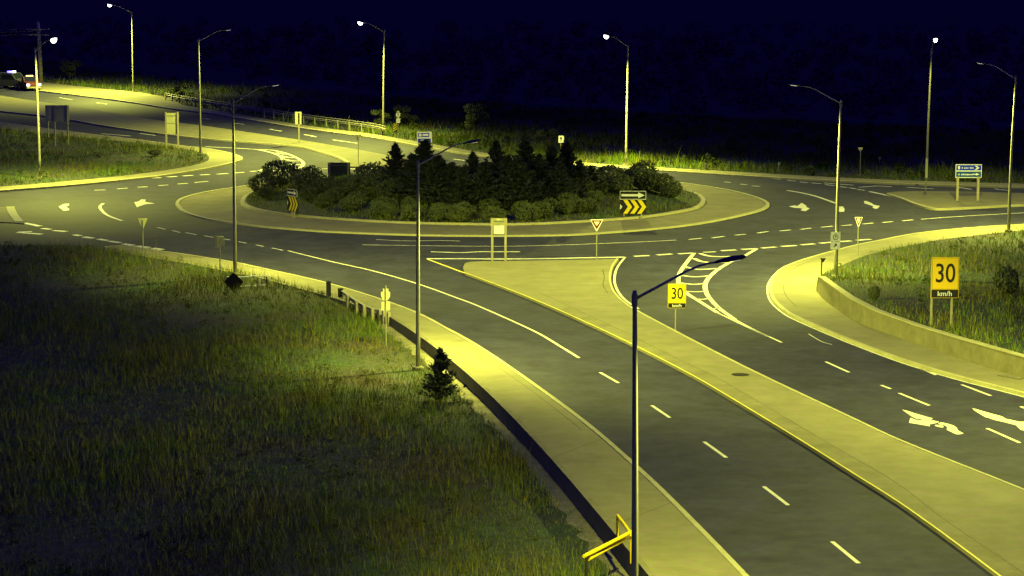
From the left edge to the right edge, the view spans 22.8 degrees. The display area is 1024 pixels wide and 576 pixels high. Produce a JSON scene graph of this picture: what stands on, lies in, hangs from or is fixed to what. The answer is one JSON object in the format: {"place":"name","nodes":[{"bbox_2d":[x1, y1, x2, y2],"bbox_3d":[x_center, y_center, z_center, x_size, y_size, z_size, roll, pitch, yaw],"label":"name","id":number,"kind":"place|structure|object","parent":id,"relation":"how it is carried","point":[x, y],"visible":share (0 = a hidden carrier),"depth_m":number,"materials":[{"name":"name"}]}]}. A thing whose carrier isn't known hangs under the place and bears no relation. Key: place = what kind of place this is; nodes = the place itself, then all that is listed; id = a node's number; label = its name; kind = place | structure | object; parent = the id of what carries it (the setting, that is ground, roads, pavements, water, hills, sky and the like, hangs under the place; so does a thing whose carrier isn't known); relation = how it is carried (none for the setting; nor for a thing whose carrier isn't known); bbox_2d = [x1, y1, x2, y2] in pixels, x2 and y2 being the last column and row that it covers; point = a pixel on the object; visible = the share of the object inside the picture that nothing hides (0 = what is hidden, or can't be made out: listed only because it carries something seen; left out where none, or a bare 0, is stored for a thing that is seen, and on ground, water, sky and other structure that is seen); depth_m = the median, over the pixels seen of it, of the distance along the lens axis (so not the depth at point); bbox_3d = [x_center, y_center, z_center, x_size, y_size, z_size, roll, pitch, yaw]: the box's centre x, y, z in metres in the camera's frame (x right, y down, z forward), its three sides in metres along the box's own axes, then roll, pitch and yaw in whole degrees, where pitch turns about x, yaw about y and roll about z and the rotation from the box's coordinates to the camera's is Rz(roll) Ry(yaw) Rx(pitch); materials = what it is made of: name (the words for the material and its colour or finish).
{"place":"outdoors","nodes":[
{"label":"outdoors","id":0,"kind":"place"},
{"bbox_2d":[0,122,242,191],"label":"pavement","id":1,"kind":"structure","parent":0,"point":[218,158],"depth_m":219.65,"materials":[{"name":"concrete"}]},
{"bbox_2d":[0,124,209,186],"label":"grass verge","id":2,"kind":"object","parent":1,"relation":"on","point":[113,156],"depth_m":226.70,"materials":[{"name":"plant"}]},
{"bbox_2d":[34,37,56,178],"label":"street lamp","id":3,"kind":"object","parent":2,"relation":"on","point":[53,39],"visible":0.98,"depth_m":208.33,"materials":[{"name":"metal"}]},
{"bbox_2d":[50,105,68,145],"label":"road sign","id":4,"kind":"object","parent":2,"relation":"on","point":[59,112],"visible":0.9,"depth_m":241.14,"materials":[{"name":"grey metal"}]},
{"bbox_2d":[164,112,178,148],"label":"road sign","id":5,"kind":"object","parent":2,"relation":"on","point":[171,118],"visible":0.94,"depth_m":237.83,"materials":[{"name":"white metal"}]},
{"bbox_2d":[197,29,231,155],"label":"street lamp","id":6,"kind":"object","parent":2,"relation":"on","point":[200,141],"visible":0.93,"depth_m":230.95,"materials":[{"name":"metal"}]},
{"bbox_2d":[0,96,390,167],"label":"pavement","id":7,"kind":"structure","parent":0,"point":[99,118],"depth_m":261.42,"materials":[{"name":"concrete"}]},
{"bbox_2d":[104,245,748,575],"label":"pavement","id":8,"kind":"structure","parent":0,"point":[675,538],"depth_m":98.95,"materials":[{"name":"concrete"}]},
{"bbox_2d":[0,0,1023,575],"bbox_3d":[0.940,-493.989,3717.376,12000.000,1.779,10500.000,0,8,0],"label":"ground","id":9,"kind":"structure","parent":0,"point":[414,20],"depth_m":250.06,"materials":[{"name":"green plant"}]},
{"bbox_2d":[27,21,49,81],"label":"utility pole","id":10,"kind":"object","parent":9,"relation":"on","point":[40,67],"visible":0.86,"depth_m":350.75,"materials":[{"name":"brown wood"}]},
{"bbox_2d":[60,59,81,79],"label":"tree","id":11,"kind":"object","parent":9,"relation":"on","point":[70,73],"visible":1,"depth_m":354.04,"materials":[{"name":"green plant"}]},
{"bbox_2d":[224,273,242,288],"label":"diamond sign","id":12,"kind":"object","parent":9,"relation":"on","point":[233,279],"visible":0.74,"depth_m":144.92,"materials":[{"name":"grey metal"}]},
{"bbox_2d":[231,83,280,275],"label":"street lamp","id":13,"kind":"object","parent":9,"relation":"on","point":[234,200],"visible":0.94,"depth_m":149.62,"materials":[{"name":"metal"}]},
{"bbox_2d":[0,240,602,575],"bbox_3d":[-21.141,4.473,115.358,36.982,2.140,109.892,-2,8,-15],"label":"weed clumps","id":14,"kind":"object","parent":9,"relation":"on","point":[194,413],"visible":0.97,"depth_m":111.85,"materials":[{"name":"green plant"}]},
{"bbox_2d":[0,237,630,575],"bbox_3d":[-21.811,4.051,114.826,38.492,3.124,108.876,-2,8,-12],"label":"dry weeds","id":15,"kind":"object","parent":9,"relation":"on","point":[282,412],"visible":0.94,"depth_m":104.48,"materials":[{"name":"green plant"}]},
{"bbox_2d":[338,288,390,324],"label":"guardrail","id":16,"kind":"object","parent":9,"relation":"on","point":[348,297],"visible":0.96,"depth_m":136.01,"materials":[{"name":"metal"}]},
{"bbox_2d":[358,21,384,134],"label":"street lamp","id":17,"kind":"object","parent":9,"relation":"on","point":[361,23],"visible":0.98,"depth_m":257.49,"materials":[{"name":"metal"}]},
{"bbox_2d":[381,286,389,345],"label":"route marker","id":18,"kind":"object","parent":9,"relation":"on","point":[385,296],"visible":0.93,"depth_m":127.64,"materials":[{"name":"metal"}]},
{"bbox_2d":[393,105,418,126],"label":"tree","id":19,"kind":"object","parent":9,"relation":"on","point":[405,112],"visible":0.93,"depth_m":269.44,"materials":[{"name":"green plant"}]},
{"bbox_2d":[415,346,466,400],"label":"conifer tree","id":20,"kind":"object","parent":9,"relation":"on","point":[438,382],"visible":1,"depth_m":112.87,"materials":[{"name":"green plant"}]},
{"bbox_2d":[412,139,480,370],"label":"street lamp","id":21,"kind":"object","parent":9,"relation":"on","point":[418,164],"visible":0.98,"depth_m":120.34,"materials":[{"name":"metal"}]},
{"bbox_2d":[464,102,490,134],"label":"tree","id":22,"kind":"object","parent":9,"relation":"on","point":[479,115],"visible":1,"depth_m":258.36,"materials":[{"name":"green plant"}]},
{"bbox_2d":[377,324,629,575],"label":"gravel strip","id":23,"kind":"object","parent":9,"relation":"on","point":[576,518],"visible":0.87,"depth_m":97.55,"materials":[{"name":"grey gravel"}]},
{"bbox_2d":[389,315,655,575],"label":"retaining wall","id":24,"kind":"structure","parent":9,"relation":"on","point":[592,512],"depth_m":99.31,"materials":[{"name":"concrete"}]},
{"bbox_2d":[531,129,558,152],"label":"tree","id":25,"kind":"object","parent":9,"relation":"on","point":[538,136],"visible":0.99,"depth_m":237.16,"materials":[{"name":"green plant"}]},
{"bbox_2d":[582,514,630,575],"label":"yellow barrier","id":26,"kind":"object","parent":9,"relation":"on","point":[614,542],"visible":0.9,"depth_m":80.63,"materials":[{"name":"yellow metal"}]},
{"bbox_2d":[631,255,745,575],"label":"street lamp","id":27,"kind":"object","parent":9,"relation":"on","point":[634,525],"visible":1,"depth_m":70.92,"materials":[{"name":"metal"}]},
{"bbox_2d":[923,37,937,179],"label":"street lamp","id":28,"kind":"object","parent":9,"relation":"on","point":[928,113],"visible":0.91,"depth_m":211.44,"materials":[{"name":"metal"}]},
{"bbox_2d":[0,86,1023,575],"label":"road","id":29,"kind":"structure","parent":0,"point":[748,492],"depth_m":131.47,"materials":[{"name":"grey asphalt"}]},
{"bbox_2d":[0,71,22,88],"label":"van","id":30,"kind":"object","parent":29,"relation":"on","point":[10,78],"visible":0.72,"depth_m":333.23,"materials":[{"name":"grey paint"}]},
{"bbox_2d":[0,206,24,223],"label":"splitter island","id":31,"kind":"structure","parent":29,"relation":"on","point":[8,214],"depth_m":181.81,"materials":[{"name":"concrete"}]},
{"bbox_2d":[19,75,40,90],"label":"pickup truck","id":32,"kind":"object","parent":29,"relation":"on","point":[27,82],"visible":0.96,"depth_m":329.61,"materials":[{"name":"red paint"}]},
{"bbox_2d":[175,175,769,236],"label":"truck apron","id":33,"kind":"object","parent":29,"relation":"on","point":[720,204],"visible":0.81,"depth_m":179.19,"materials":[{"name":"concrete"}]},
{"bbox_2d":[287,189,297,217],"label":"chevron board","id":34,"kind":"object","parent":33,"relation":"on","point":[292,204],"visible":1,"depth_m":181.11,"materials":[{"name":"yellow metal"}]},
{"bbox_2d":[241,189,704,224],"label":"central island base","id":35,"kind":"object","parent":33,"relation":"on","point":[699,204],"visible":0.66,"depth_m":179.80,"materials":[{"name":"concrete"}]},
{"bbox_2d":[246,165,699,222],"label":"tall grass","id":36,"kind":"structure","parent":35,"relation":"on","point":[284,188],"depth_m":185.43,"materials":[{"name":"green plant"}]},
{"bbox_2d":[246,170,275,192],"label":"shrub","id":37,"kind":"object","parent":36,"relation":"on","point":[267,178],"visible":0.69,"depth_m":192.81,"materials":[{"name":"green plant"}]},
{"bbox_2d":[261,158,300,187],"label":"shrub","id":38,"kind":"object","parent":36,"relation":"on","point":[288,167],"visible":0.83,"depth_m":196.28,"materials":[{"name":"green plant"}]},
{"bbox_2d":[290,169,319,191],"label":"shrub","id":39,"kind":"object","parent":36,"relation":"on","point":[300,178],"visible":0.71,"depth_m":189.58,"materials":[{"name":"green plant"}]},
{"bbox_2d":[299,185,318,200],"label":"shrub","id":40,"kind":"object","parent":36,"relation":"on","point":[303,195],"visible":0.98,"depth_m":186.57,"materials":[{"name":"green plant"}]},
{"bbox_2d":[313,192,334,207],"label":"shrub","id":41,"kind":"object","parent":36,"relation":"on","point":[324,202],"visible":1,"depth_m":183.46,"materials":[{"name":"green plant"}]},
{"bbox_2d":[311,174,339,193],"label":"shrub","id":42,"kind":"object","parent":36,"relation":"on","point":[322,180],"visible":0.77,"depth_m":187.67,"materials":[{"name":"green plant"}]},
{"bbox_2d":[324,186,345,201],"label":"shrub","id":43,"kind":"object","parent":36,"relation":"on","point":[337,195],"visible":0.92,"depth_m":184.84,"materials":[{"name":"green plant"}]},
{"bbox_2d":[328,162,349,176],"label":"road sign","id":44,"kind":"object","parent":36,"relation":"on","point":[336,169],"visible":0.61,"depth_m":205.60,"materials":[{"name":"grey metal"}]},
{"bbox_2d":[332,174,363,194],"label":"shrub","id":45,"kind":"object","parent":36,"relation":"on","point":[344,179],"visible":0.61,"depth_m":186.51,"materials":[{"name":"green plant"}]},
{"bbox_2d":[338,195,364,211],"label":"shrub","id":46,"kind":"object","parent":36,"relation":"on","point":[354,201],"visible":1,"depth_m":181.30,"materials":[{"name":"green plant"}]},
{"bbox_2d":[344,172,380,196],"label":"shrub","id":47,"kind":"object","parent":36,"relation":"on","point":[366,189],"visible":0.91,"depth_m":184.86,"materials":[{"name":"green plant"}]},
{"bbox_2d":[350,161,387,187],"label":"shrub","id":48,"kind":"object","parent":36,"relation":"on","point":[368,167],"visible":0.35,"depth_m":188.46,"materials":[{"name":"green plant"}]},
{"bbox_2d":[374,177,397,197],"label":"shrub","id":49,"kind":"object","parent":36,"relation":"on","point":[380,186],"visible":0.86,"depth_m":183.94,"materials":[{"name":"green plant"}]},
{"bbox_2d":[373,142,406,186],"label":"conifer tree","id":50,"kind":"object","parent":36,"relation":"on","point":[395,161],"visible":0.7,"depth_m":186.05,"materials":[{"name":"green plant"}]},
{"bbox_2d":[381,154,425,199],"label":"conifer tree","id":51,"kind":"object","parent":36,"relation":"on","point":[407,164],"visible":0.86,"depth_m":183.04,"materials":[{"name":"green plant"}]},
{"bbox_2d":[402,203,425,219],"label":"shrub","id":52,"kind":"object","parent":36,"relation":"on","point":[413,217],"visible":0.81,"depth_m":177.91,"materials":[{"name":"green plant"}]},
{"bbox_2d":[394,138,446,199],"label":"conifer tree","id":53,"kind":"object","parent":36,"relation":"on","point":[423,151],"visible":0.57,"depth_m":183.12,"materials":[{"name":"green plant"}]},
{"bbox_2d":[401,154,459,204],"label":"conifer tree","id":54,"kind":"object","parent":36,"relation":"on","point":[437,164],"visible":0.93,"depth_m":181.48,"materials":[{"name":"green plant"}]},
{"bbox_2d":[427,206,447,220],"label":"shrub","id":55,"kind":"object","parent":36,"relation":"on","point":[432,213],"visible":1,"depth_m":177.45,"materials":[{"name":"green plant"}]},
{"bbox_2d":[424,161,461,205],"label":"conifer tree","id":56,"kind":"object","parent":36,"relation":"on","point":[452,168],"visible":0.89,"depth_m":181.36,"materials":[{"name":"green plant"}]},
{"bbox_2d":[437,166,481,206],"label":"conifer tree","id":57,"kind":"object","parent":36,"relation":"on","point":[462,177],"visible":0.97,"depth_m":180.58,"materials":[{"name":"green plant"}]},
{"bbox_2d":[450,206,471,222],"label":"shrub","id":58,"kind":"object","parent":36,"relation":"on","point":[465,215],"visible":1,"depth_m":176.77,"materials":[{"name":"green plant"}]},
{"bbox_2d":[460,151,489,185],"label":"conifer tree","id":59,"kind":"object","parent":36,"relation":"on","point":[472,161],"visible":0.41,"depth_m":182.76,"materials":[{"name":"green plant"}]},
{"bbox_2d":[458,161,507,208],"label":"conifer tree","id":60,"kind":"object","parent":36,"relation":"on","point":[483,176],"visible":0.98,"depth_m":180.53,"materials":[{"name":"green plant"}]},
{"bbox_2d":[482,140,505,178],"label":"conifer tree","id":61,"kind":"object","parent":36,"relation":"on","point":[496,155],"visible":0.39,"depth_m":183.70,"materials":[{"name":"green plant"}]},
{"bbox_2d":[481,205,506,221],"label":"shrub","id":62,"kind":"object","parent":36,"relation":"on","point":[493,212],"visible":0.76,"depth_m":176.87,"materials":[{"name":"green plant"}]},
{"bbox_2d":[488,154,541,204],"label":"conifer tree","id":63,"kind":"object","parent":36,"relation":"on","point":[507,161],"visible":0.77,"depth_m":181.68,"materials":[{"name":"green plant"}]},
{"bbox_2d":[487,157,544,209],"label":"conifer tree","id":64,"kind":"object","parent":36,"relation":"on","point":[518,172],"visible":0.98,"depth_m":180.62,"materials":[{"name":"green plant"}]},
{"bbox_2d":[511,139,536,175],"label":"conifer tree","id":65,"kind":"object","parent":36,"relation":"on","point":[525,151],"visible":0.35,"depth_m":184.52,"materials":[{"name":"green plant"}]},
{"bbox_2d":[522,203,542,219],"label":"shrub","id":66,"kind":"object","parent":36,"relation":"on","point":[529,207],"visible":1,"depth_m":178.01,"materials":[{"name":"green plant"}]},
{"bbox_2d":[532,201,554,217],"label":"shrub","id":67,"kind":"object","parent":36,"relation":"on","point":[550,207],"visible":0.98,"depth_m":178.89,"materials":[{"name":"green plant"}]},
{"bbox_2d":[526,153,568,203],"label":"conifer tree","id":68,"kind":"object","parent":36,"relation":"on","point":[538,164],"visible":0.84,"depth_m":182.81,"materials":[{"name":"green plant"}]},
{"bbox_2d":[543,145,579,188],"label":"conifer tree","id":69,"kind":"object","parent":36,"relation":"on","point":[552,159],"visible":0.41,"depth_m":184.95,"materials":[{"name":"green plant"}]},
{"bbox_2d":[541,162,586,201],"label":"conifer tree","id":70,"kind":"object","parent":36,"relation":"on","point":[562,184],"visible":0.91,"depth_m":182.69,"materials":[{"name":"green plant"}]},
{"bbox_2d":[554,199,575,213],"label":"shrub","id":71,"kind":"object","parent":36,"relation":"on","point":[562,208],"visible":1,"depth_m":180.42,"materials":[{"name":"green plant"}]},
{"bbox_2d":[557,139,586,173],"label":"conifer tree","id":72,"kind":"object","parent":36,"relation":"on","point":[566,153],"visible":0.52,"depth_m":187.19,"materials":[{"name":"green plant"}]},
{"bbox_2d":[569,159,599,197],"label":"conifer tree","id":73,"kind":"object","parent":36,"relation":"on","point":[578,169],"visible":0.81,"depth_m":185.26,"materials":[{"name":"green plant"}]},
{"bbox_2d":[594,173,614,193],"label":"shrub","id":74,"kind":"object","parent":36,"relation":"on","point":[605,188],"visible":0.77,"depth_m":188.33,"materials":[{"name":"green plant"}]},
{"bbox_2d":[597,163,624,183],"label":"shrub","id":75,"kind":"object","parent":36,"relation":"on","point":[612,169],"visible":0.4,"depth_m":192.66,"materials":[{"name":"green plant"}]},
{"bbox_2d":[606,173,633,194],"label":"shrub","id":76,"kind":"object","parent":36,"relation":"on","point":[626,182],"visible":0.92,"depth_m":188.52,"materials":[{"name":"green plant"}]},
{"bbox_2d":[620,191,645,218],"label":"chevron board","id":77,"kind":"object","parent":36,"relation":"on","point":[635,203],"visible":1,"depth_m":180.78,"materials":[{"name":"yellow metal"}]},
{"bbox_2d":[624,159,658,185],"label":"shrub","id":78,"kind":"object","parent":36,"relation":"on","point":[640,164],"visible":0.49,"depth_m":193.62,"materials":[{"name":"green plant"}]},
{"bbox_2d":[628,166,662,191],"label":"shrub","id":79,"kind":"object","parent":36,"relation":"on","point":[645,183],"visible":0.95,"depth_m":191.67,"materials":[{"name":"green plant"}]},
{"bbox_2d":[659,181,682,197],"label":"shrub","id":80,"kind":"object","parent":36,"relation":"on","point":[673,190],"visible":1,"depth_m":190.98,"materials":[{"name":"green plant"}]},
{"bbox_2d":[886,191,1023,209],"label":"splitter island","id":81,"kind":"structure","parent":29,"relation":"on","point":[937,200],"depth_m":194.12,"materials":[{"name":"concrete"}]},
{"bbox_2d":[955,164,981,200],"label":"direction sign","id":82,"kind":"object","parent":81,"relation":"on","point":[968,170],"visible":0.98,"depth_m":193.07,"materials":[{"name":"blue metal"}]},
{"bbox_2d":[0,53,1023,182],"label":"tall grass","id":83,"kind":"structure","parent":0,"point":[718,149],"depth_m":258.82,"materials":[{"name":"green plant"}]},
{"bbox_2d":[1,82,1023,187],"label":"pavement","id":84,"kind":"structure","parent":0,"point":[152,100],"depth_m":256.50,"materials":[{"name":"concrete"}]},
{"bbox_2d":[165,93,385,134],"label":"guardrail","id":85,"kind":"object","parent":84,"relation":"on","point":[187,99],"visible":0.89,"depth_m":279.27,"materials":[{"name":"metal"}]},
{"bbox_2d":[603,34,628,165],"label":"street lamp","id":86,"kind":"object","parent":84,"relation":"on","point":[606,36],"visible":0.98,"depth_m":221.75,"materials":[{"name":"metal"}]},
{"bbox_2d":[463,258,1023,575],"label":"pavement","id":87,"kind":"structure","parent":0,"point":[978,514],"depth_m":104.07,"materials":[{"name":"concrete"}]},
{"bbox_2d":[491,218,506,260],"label":"road sign","id":88,"kind":"object","parent":87,"relation":"on","point":[499,225],"visible":0.94,"depth_m":157.79,"materials":[{"name":"white metal"}]},
{"bbox_2d":[668,284,685,329],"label":"road sign","id":89,"kind":"object","parent":87,"relation":"on","point":[676,295],"visible":0.96,"depth_m":129.58,"materials":[{"name":"metal"}]},
{"bbox_2d":[769,224,1023,395],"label":"pavement","id":90,"kind":"structure","parent":0,"point":[793,293],"depth_m":134.95,"materials":[{"name":"concrete"}]},
{"bbox_2d":[816,276,1023,378],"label":"retaining wall","id":91,"kind":"structure","parent":90,"relation":"on","point":[852,307],"depth_m":124.84,"materials":[{"name":"concrete"}]},
{"bbox_2d":[975,61,1016,231],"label":"street lamp","id":92,"kind":"object","parent":90,"relation":"on","point":[1010,178],"visible":0.99,"depth_m":172.04,"materials":[{"name":"metal"}]},
{"bbox_2d":[815,226,1023,353],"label":"grass verge","id":93,"kind":"object","parent":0,"point":[903,297],"depth_m":138.67,"materials":[{"name":"plant"}]},
{"bbox_2d":[788,83,842,276],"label":"street lamp","id":94,"kind":"object","parent":93,"relation":"on","point":[837,200],"visible":0.96,"depth_m":148.37,"materials":[{"name":"metal"}]},
{"bbox_2d":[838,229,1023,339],"bbox_3d":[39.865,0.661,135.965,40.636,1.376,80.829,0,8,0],"label":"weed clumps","id":95,"kind":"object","parent":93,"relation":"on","point":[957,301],"visible":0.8,"depth_m":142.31,"materials":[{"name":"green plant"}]},
{"bbox_2d":[930,257,958,325],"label":"road sign","id":96,"kind":"object","parent":93,"relation":"on","point":[944,277],"visible":0.98,"depth_m":125.73,"materials":[{"name":"yellow metal"}]},
{"bbox_2d":[993,264,1018,295],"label":"shrub","id":97,"kind":"object","parent":93,"relation":"on","point":[1009,272],"visible":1,"depth_m":137.47,"materials":[{"name":"green plant"}]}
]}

